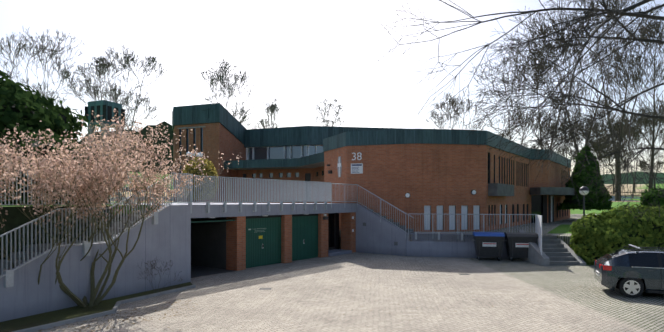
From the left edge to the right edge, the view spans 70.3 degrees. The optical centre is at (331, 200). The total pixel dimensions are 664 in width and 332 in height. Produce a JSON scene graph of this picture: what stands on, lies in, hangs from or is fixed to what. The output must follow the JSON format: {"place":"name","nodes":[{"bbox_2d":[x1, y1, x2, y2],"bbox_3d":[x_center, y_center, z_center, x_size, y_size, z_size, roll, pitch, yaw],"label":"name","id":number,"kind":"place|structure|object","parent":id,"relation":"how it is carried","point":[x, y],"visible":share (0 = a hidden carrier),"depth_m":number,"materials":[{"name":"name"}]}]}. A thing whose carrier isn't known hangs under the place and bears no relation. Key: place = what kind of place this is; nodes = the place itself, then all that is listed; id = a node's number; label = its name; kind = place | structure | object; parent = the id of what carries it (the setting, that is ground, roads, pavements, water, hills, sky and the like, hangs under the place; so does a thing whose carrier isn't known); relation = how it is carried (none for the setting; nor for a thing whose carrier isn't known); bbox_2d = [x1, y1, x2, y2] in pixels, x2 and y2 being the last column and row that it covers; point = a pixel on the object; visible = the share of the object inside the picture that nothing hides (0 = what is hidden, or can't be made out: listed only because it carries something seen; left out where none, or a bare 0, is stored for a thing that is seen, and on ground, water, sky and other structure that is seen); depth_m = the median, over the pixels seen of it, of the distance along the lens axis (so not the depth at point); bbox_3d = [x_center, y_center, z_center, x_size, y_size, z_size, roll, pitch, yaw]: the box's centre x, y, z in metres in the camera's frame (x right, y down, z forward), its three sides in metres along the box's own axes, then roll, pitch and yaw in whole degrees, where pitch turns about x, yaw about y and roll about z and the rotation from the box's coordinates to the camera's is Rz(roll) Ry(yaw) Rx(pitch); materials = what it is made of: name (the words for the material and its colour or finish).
{"place":"outdoors","nodes":[
{"label":"outdoors","id":0,"kind":"place"},
{"bbox_2d":[0,202,170,213],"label":"terrace lawn","id":1,"kind":"structure","parent":0,"point":[95,205],"depth_m":16.48,"materials":[{"name":"green plant"}]},
{"bbox_2d":[0,70,88,144],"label":"evergreen","id":2,"kind":"object","parent":1,"relation":"on","point":[21,106],"visible":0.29,"depth_m":20.89,"materials":[{"name":"green plant"}]},
{"bbox_2d":[0,124,111,204],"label":"shrub","id":3,"kind":"object","parent":1,"relation":"on","point":[21,144],"visible":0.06,"depth_m":17.68,"materials":[{"name":"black plant"}]},
{"bbox_2d":[70,121,172,191],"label":"hill woods","id":4,"kind":"object","parent":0,"point":[143,131],"depth_m":172.18,"materials":[{"name":"green plant"}]},
{"bbox_2d":[126,171,172,189],"bbox_3d":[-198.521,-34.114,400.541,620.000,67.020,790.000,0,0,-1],"label":"terrain","id":5,"kind":"structure","parent":0,"point":[153,180],"depth_m":93.88,"materials":[{"name":"green plant"}]},
{"bbox_2d":[0,29,96,110],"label":"tree","id":6,"kind":"object","parent":5,"relation":"on","point":[42,47],"visible":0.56,"depth_m":61.22,"materials":[{"name":"grey plant"}]},
{"bbox_2d":[61,56,130,141],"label":"tree","id":7,"kind":"object","parent":5,"relation":"on","point":[89,75],"visible":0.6,"depth_m":70.37,"materials":[{"name":"grey plant"}]},
{"bbox_2d":[85,100,124,201],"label":"bell tower","id":8,"kind":"structure","parent":5,"relation":"on","point":[105,108],"depth_m":48.53,"materials":[{"name":"metal"}]},
{"bbox_2d":[90,45,166,188],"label":"tree","id":9,"kind":"object","parent":5,"relation":"on","point":[125,63],"visible":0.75,"depth_m":68.99,"materials":[{"name":"grey plant"}]},
{"bbox_2d":[198,59,255,127],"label":"tree","id":10,"kind":"object","parent":5,"relation":"on","point":[229,86],"visible":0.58,"depth_m":78.98,"materials":[{"name":"grey plant"}]},
{"bbox_2d":[252,98,280,128],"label":"tree","id":11,"kind":"object","parent":5,"relation":"on","point":[272,108],"visible":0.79,"depth_m":84.39,"materials":[{"name":"grey plant"}]},
{"bbox_2d":[172,103,402,202],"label":"building","id":12,"kind":"structure","parent":5,"relation":"on","point":[289,153],"depth_m":48.13,"materials":[{"name":"brick"}]},
{"bbox_2d":[309,99,334,125],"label":"tree","id":13,"kind":"object","parent":5,"relation":"on","point":[323,121],"visible":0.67,"depth_m":82.00,"materials":[{"name":"grey plant"}]},
{"bbox_2d":[325,99,342,126],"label":"tree","id":14,"kind":"object","parent":5,"relation":"on","point":[337,113],"visible":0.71,"depth_m":83.20,"materials":[{"name":"grey plant"}]},
{"bbox_2d":[426,91,485,129],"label":"tree","id":15,"kind":"object","parent":5,"relation":"on","point":[453,101],"visible":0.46,"depth_m":74.51,"materials":[{"name":"grey plant"}]},
{"bbox_2d":[469,37,555,148],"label":"tree","id":16,"kind":"object","parent":5,"relation":"on","point":[508,118],"visible":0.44,"depth_m":67.68,"materials":[{"name":"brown plant"}]},
{"bbox_2d":[499,12,614,149],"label":"tree","id":17,"kind":"object","parent":5,"relation":"on","point":[542,65],"visible":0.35,"depth_m":60.86,"materials":[{"name":"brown plant"}]},
{"bbox_2d":[535,108,593,171],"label":"tree","id":18,"kind":"object","parent":5,"relation":"on","point":[563,150],"visible":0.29,"depth_m":94.86,"materials":[{"name":"brown plant"}]},
{"bbox_2d":[509,0,660,155],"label":"tree","id":19,"kind":"object","parent":5,"relation":"on","point":[554,54],"visible":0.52,"depth_m":58.60,"materials":[{"name":"grey plant"}]},
{"bbox_2d":[557,105,618,166],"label":"tree","id":20,"kind":"object","parent":5,"relation":"on","point":[595,137],"visible":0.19,"depth_m":106.11,"materials":[{"name":"brown plant"}]},
{"bbox_2d":[580,138,632,177],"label":"tree","id":21,"kind":"object","parent":5,"relation":"on","point":[605,154],"visible":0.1,"depth_m":121.20,"materials":[{"name":"brown plant"}]},
{"bbox_2d":[552,0,663,200],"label":"tree","id":22,"kind":"object","parent":5,"relation":"on","point":[617,170],"visible":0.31,"depth_m":67.05,"materials":[{"name":"grey plant"}]},
{"bbox_2d":[590,109,640,193],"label":"tree","id":23,"kind":"object","parent":5,"relation":"on","point":[603,153],"visible":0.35,"depth_m":93.43,"materials":[{"name":"brown plant"}]},
{"bbox_2d":[601,108,663,191],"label":"tree","id":24,"kind":"object","parent":5,"relation":"on","point":[639,145],"visible":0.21,"depth_m":100.94,"materials":[{"name":"brown plant"}]},
{"bbox_2d":[0,0,663,201],"label":"sky","id":25,"kind":"structure","parent":0,"point":[301,54],"materials":[{"name":"white"}]},
{"bbox_2d":[34,237,663,331],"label":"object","id":26,"kind":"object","parent":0,"point":[329,295],"visible":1,"depth_m":14.15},
{"bbox_2d":[0,120,123,284],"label":"serviceberry tree","id":27,"kind":"object","parent":26,"relation":"on","point":[13,153],"visible":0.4,"depth_m":12.60,"materials":[{"name":"pink plant"}]},
{"bbox_2d":[0,205,190,321],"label":"retaining wall","id":28,"kind":"structure","parent":26,"relation":"on","point":[166,239],"depth_m":14.11,"materials":[{"name":"grey paint"}]},
{"bbox_2d":[0,282,192,331],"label":"planting bed","id":29,"kind":"object","parent":26,"relation":"on","point":[12,325],"visible":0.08,"depth_m":12.50,"materials":[{"name":"green plant"}]},
{"bbox_2d":[0,108,241,307],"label":"serviceberry tree","id":30,"kind":"object","parent":29,"relation":"on","point":[73,180],"visible":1,"depth_m":12.87,"materials":[{"name":"pink plant"}]},
{"bbox_2d":[138,256,182,291],"bbox_3d":[-5.702,2.420,15.539,1.465,1.207,0.941,0,0,-25],"label":"bare shrub","id":31,"kind":"object","parent":29,"relation":"on","point":[154,264],"visible":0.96,"depth_m":15.41,"materials":[{"name":"grey plant"}]},
{"bbox_2d":[13,285,195,331],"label":"bed kerb","id":32,"kind":"structure","parent":26,"relation":"on","point":[77,319],"depth_m":12.35,"materials":[{"name":"concrete"}]},
{"bbox_2d":[111,203,356,277],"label":"garage block","id":33,"kind":"structure","parent":26,"relation":"on","point":[232,238],"depth_m":22.00,"materials":[{"name":"grey paint"}]},
{"bbox_2d":[0,168,330,287],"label":"slat railings","id":34,"kind":"object","parent":33,"relation":"on","point":[208,193],"visible":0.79,"depth_m":16.37,"materials":[{"name":"grey metal"}]},
{"bbox_2d":[186,152,202,156],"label":"lamp standard five globes","id":35,"kind":"object","parent":33,"relation":"on","point":[199,155],"visible":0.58,"depth_m":31.52,"materials":[{"name":"grey glass"}]},
{"bbox_2d":[182,157,217,199],"bbox_3d":[-8.276,-1.343,29.652,2.371,2.735,2.402,0,0,-1],"label":"terrace shrub","id":36,"kind":"object","parent":33,"relation":"on","point":[192,169],"visible":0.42,"depth_m":28.99,"materials":[{"name":"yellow plant"}]},
{"bbox_2d":[39,257,622,331],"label":"fallen leaves","id":37,"kind":"object","parent":26,"relation":"on","point":[82,327],"visible":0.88,"depth_m":12.27,"materials":[{"name":"brown plant"}]},
{"bbox_2d":[259,273,468,289],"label":"drain covers","id":38,"kind":"object","parent":26,"relation":"on","point":[270,288],"visible":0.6,"depth_m":16.21,"materials":[{"name":"metal"}]},
{"bbox_2d":[356,204,517,258],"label":"stair walkway walls","id":39,"kind":"structure","parent":26,"relation":"on","point":[374,235],"depth_m":25.90,"materials":[{"name":"grey paint"}]},
{"bbox_2d":[472,232,504,260],"bbox_3d":[7.949,2.330,24.012,1.550,1.407,1.150,0,0,12],"label":"dumpster","id":40,"kind":"object","parent":26,"relation":"on","point":[488,244],"visible":0.98,"depth_m":23.56,"materials":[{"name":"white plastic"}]},
{"bbox_2d":[373,0,663,220],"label":"tree","id":41,"kind":"object","parent":26,"relation":"on","point":[609,11],"visible":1,"depth_m":14.04,"materials":[{"name":"grey plant"}]},
{"bbox_2d":[504,232,537,260],"bbox_3d":[9.477,2.330,23.698,1.550,1.407,1.150,0,0,12],"label":"dumpster","id":42,"kind":"object","parent":26,"relation":"on","point":[517,244],"visible":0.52,"depth_m":23.27,"materials":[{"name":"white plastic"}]},
{"bbox_2d":[518,230,585,265],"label":"concrete steps","id":43,"kind":"structure","parent":26,"relation":"on","point":[556,250],"depth_m":22.64,"materials":[{"name":"grey concrete"}]},
{"bbox_2d":[535,214,541,254],"bbox_3d":[10.119,1.667,23.120,0.030,1.900,2.277,0,0,17],"label":"rail end panel","id":44,"kind":"object","parent":43,"relation":"attached to","point":[538,224],"visible":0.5,"depth_m":22.66,"materials":[{"name":"silver metal"}]},
{"bbox_2d":[569,212,609,264],"bbox_3d":[12.663,1.891,22.713,2.248,2.658,2.142,0,0,-1],"label":"juniper hedge","id":45,"kind":"object","parent":26,"relation":"on","point":[590,255],"visible":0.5,"depth_m":22.21,"materials":[{"name":"green plant"}]},
{"bbox_2d":[571,204,663,253],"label":"juniper hedge","id":46,"kind":"object","parent":26,"relation":"on","point":[625,230],"visible":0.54,"depth_m":21.34,"materials":[{"name":"green plant"}]},
{"bbox_2d":[594,244,663,297],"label":"hatchback car","id":47,"kind":"object","parent":26,"relation":"on","point":[632,271],"visible":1,"depth_m":14.72,"materials":[{"name":"grey paint"}]},
{"bbox_2d":[111,196,640,200],"bbox_3d":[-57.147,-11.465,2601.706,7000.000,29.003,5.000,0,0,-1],"label":"hills","id":48,"kind":"structure","parent":0,"point":[610,199],"depth_m":2637.46,"materials":[{"name":"green plant"}]},
{"bbox_2d":[339,214,604,243],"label":"paving","id":49,"kind":"structure","parent":0,"point":[547,228],"depth_m":28.33,"materials":[{"name":"grey concrete"}]},
{"bbox_2d":[331,183,534,239],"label":"bar railings","id":50,"kind":"object","parent":49,"relation":"on","point":[420,214],"visible":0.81,"depth_m":25.47,"materials":[{"name":"grey metal"}]},
{"bbox_2d":[323,129,574,231],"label":"brick building","id":51,"kind":"structure","parent":49,"relation":"on","point":[438,174],"depth_m":27.65,"materials":[{"name":"brick"}]},
{"bbox_2d":[352,152,361,159],"bbox_3d":[1.476,-2.609,28.021,0.597,0.462,0.024,0,0,18],"label":"house number","id":52,"kind":"object","parent":51,"relation":"attached to","point":[357,155],"visible":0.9,"depth_m":28.00,"materials":[{"name":"white paint"}]},
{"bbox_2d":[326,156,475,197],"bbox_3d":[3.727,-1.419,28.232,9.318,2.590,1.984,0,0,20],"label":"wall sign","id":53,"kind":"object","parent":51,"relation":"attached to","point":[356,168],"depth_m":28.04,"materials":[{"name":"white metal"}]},
{"bbox_2d":[548,224,573,232],"bbox_3d":[15.165,1.812,30.421,1.754,0.001,11.490,0,0,32],"label":"lawn strip","id":54,"kind":"object","parent":49,"relation":"on","point":[563,228],"visible":0.6,"depth_m":29.23,"materials":[{"name":"green plant"}]},
{"bbox_2d":[579,186,588,215],"bbox_3d":[13.046,0.554,24.426,0.470,2.565,0.463,0,0,-1],"label":"lamp post","id":55,"kind":"object","parent":49,"relation":"on","point":[583,189],"visible":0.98,"depth_m":24.37,"materials":[{"name":"grey metal"}]},
{"bbox_2d":[557,145,613,210],"bbox_3d":[21.573,-1.891,40.246,4.187,5.689,4.563,0,0,-38],"label":"conifer","id":56,"kind":"object","parent":49,"relation":"on","point":[571,202],"visible":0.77,"depth_m":39.43,"materials":[{"name":"green plant"}]},
{"bbox_2d":[570,202,626,213],"bbox_3d":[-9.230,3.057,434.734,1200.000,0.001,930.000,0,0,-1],"label":"ground","id":57,"kind":"structure","parent":0,"point":[579,211],"depth_m":140.67,"materials":[{"name":"green plant"}]},
{"bbox_2d":[571,202,641,264],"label":"lawn","id":58,"kind":"structure","parent":0,"point":[632,203],"depth_m":54.19,"materials":[{"name":"green plant"}]},
{"bbox_2d":[595,7,663,191],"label":"tree","id":59,"kind":"object","parent":58,"relation":"on","point":[654,79],"visible":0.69,"depth_m":55.54,"materials":[{"name":"grey plant"}]},
{"bbox_2d":[640,188,663,207],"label":"bush","id":60,"kind":"object","parent":58,"relation":"on","point":[649,197],"visible":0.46,"depth_m":35.96,"materials":[{"name":"green plant"}]},
{"bbox_2d":[614,184,663,200],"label":"lawn","id":61,"kind":"structure","parent":0,"point":[646,186],"depth_m":166.77,"materials":[{"name":"green plant"}]},
{"bbox_2d":[609,191,644,198],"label":"paddock fence","id":62,"kind":"object","parent":61,"relation":"on","point":[629,195],"visible":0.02,"depth_m":72.49,"materials":[{"name":"white wood"}]},
{"bbox_2d":[601,171,663,183],"bbox_3d":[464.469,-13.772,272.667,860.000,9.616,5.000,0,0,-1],"label":"woods","id":63,"kind":"object","parent":61,"relation":"on","point":[659,175],"visible":0.17,"depth_m":266.13,"materials":[{"name":"green plant"}]},
{"bbox_2d":[611,93,663,188],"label":"tree","id":64,"kind":"object","parent":61,"relation":"on","point":[645,125],"visible":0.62,"depth_m":91.06,"materials":[{"name":"brown plant"}]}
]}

